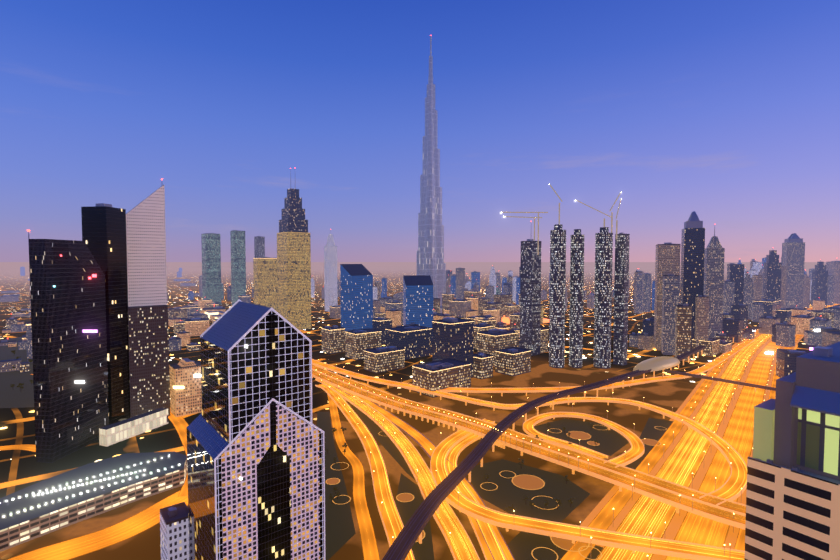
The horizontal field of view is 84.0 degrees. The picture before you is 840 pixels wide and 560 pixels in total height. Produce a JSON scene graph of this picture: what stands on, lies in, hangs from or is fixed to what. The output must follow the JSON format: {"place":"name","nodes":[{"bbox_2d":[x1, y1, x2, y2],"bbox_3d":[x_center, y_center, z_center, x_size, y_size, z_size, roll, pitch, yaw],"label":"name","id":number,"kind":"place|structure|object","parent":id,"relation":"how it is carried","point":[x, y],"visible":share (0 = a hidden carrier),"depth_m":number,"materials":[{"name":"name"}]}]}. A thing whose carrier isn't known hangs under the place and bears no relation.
{"place":"outdoors","nodes":[
{"label":"outdoors","id":0,"kind":"place"},
{"bbox_2d":[0,337,33,407],"bbox_3d":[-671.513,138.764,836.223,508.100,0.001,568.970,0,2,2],"label":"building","id":1,"kind":"structure","parent":0,"point":[15,396],"depth_m":659.11,"materials":[{"name":"grey"}]},
{"bbox_2d":[0,184,839,559],"bbox_3d":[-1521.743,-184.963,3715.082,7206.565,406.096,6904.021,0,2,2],"label":"city buildings","id":2,"kind":"structure","parent":0,"point":[700,302],"depth_m":930.24,"materials":[{"name":"grey glass"}]},
{"bbox_2d":[0,262,839,559],"bbox_3d":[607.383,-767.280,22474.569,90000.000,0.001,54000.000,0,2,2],"label":"ground","id":3,"kind":"structure","parent":0,"point":[20,470],"depth_m":555.47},
{"bbox_2d":[0,178,186,551],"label":"buildings","id":4,"kind":"structure","parent":3,"relation":"on","point":[118,362],"depth_m":431.34,"materials":[{"name":"black glass"}]},
{"bbox_2d":[187,299,325,559],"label":"skyscraper","id":5,"kind":"structure","parent":3,"relation":"on","point":[256,430],"depth_m":200.55,"materials":[{"name":"beige glass"}]},
{"bbox_2d":[10,344,598,523],"bbox_3d":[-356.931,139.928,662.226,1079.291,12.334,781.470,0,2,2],"label":"trees","id":6,"kind":"object","parent":3,"relation":"on","point":[513,508],"visible":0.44,"depth_m":362.19,"materials":[{"name":"green plant"}]},
{"bbox_2d":[0,304,839,559],"bbox_3d":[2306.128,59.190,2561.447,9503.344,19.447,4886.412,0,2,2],"label":"highway interchange","id":7,"kind":"structure","parent":3,"relation":"on","point":[703,530],"depth_m":380.65,"materials":[{"name":"orange"}]},
{"bbox_2d":[633,356,679,371],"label":"metro station","id":8,"kind":"object","parent":7,"relation":"on","point":[659,363],"visible":0.98,"depth_m":688.89,"materials":[{"name":"beige metal"}]},
{"bbox_2d":[416,35,445,312],"bbox_3d":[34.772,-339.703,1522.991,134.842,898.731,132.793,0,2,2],"label":"skyscraper","id":9,"kind":"structure","parent":3,"relation":"on","point":[430,257],"depth_m":1517.03,"materials":[{"name":"glass"}]},
{"bbox_2d":[53,255,819,479],"bbox_3d":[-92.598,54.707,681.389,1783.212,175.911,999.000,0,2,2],"label":"illuminated signs","id":10,"kind":"object","parent":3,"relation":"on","point":[246,346],"visible":0.58,"depth_m":512.93,"materials":[{"name":"grey"}]},
{"bbox_2d":[317,406,672,559],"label":"grass areas","id":11,"kind":"object","parent":3,"relation":"on","point":[508,483],"visible":0.75,"depth_m":354.12,"materials":[{"name":"brown"}]},
{"bbox_2d":[319,308,806,559],"bbox_3d":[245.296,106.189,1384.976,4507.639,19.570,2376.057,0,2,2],"label":"street lamps","id":12,"kind":"object","parent":3,"relation":"on","point":[579,442],"visible":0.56,"depth_m":410.26,"materials":[{"name":"yellow"}]},
{"bbox_2d":[744,342,839,559],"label":"building","id":13,"kind":"structure","parent":3,"relation":"on","point":[793,492],"depth_m":95.95,"materials":[{"name":"grey concrete"}]},
{"bbox_2d":[0,0,839,261],"label":"sky","id":14,"kind":"structure","parent":0,"point":[727,112],"materials":[{"name":"blue"}]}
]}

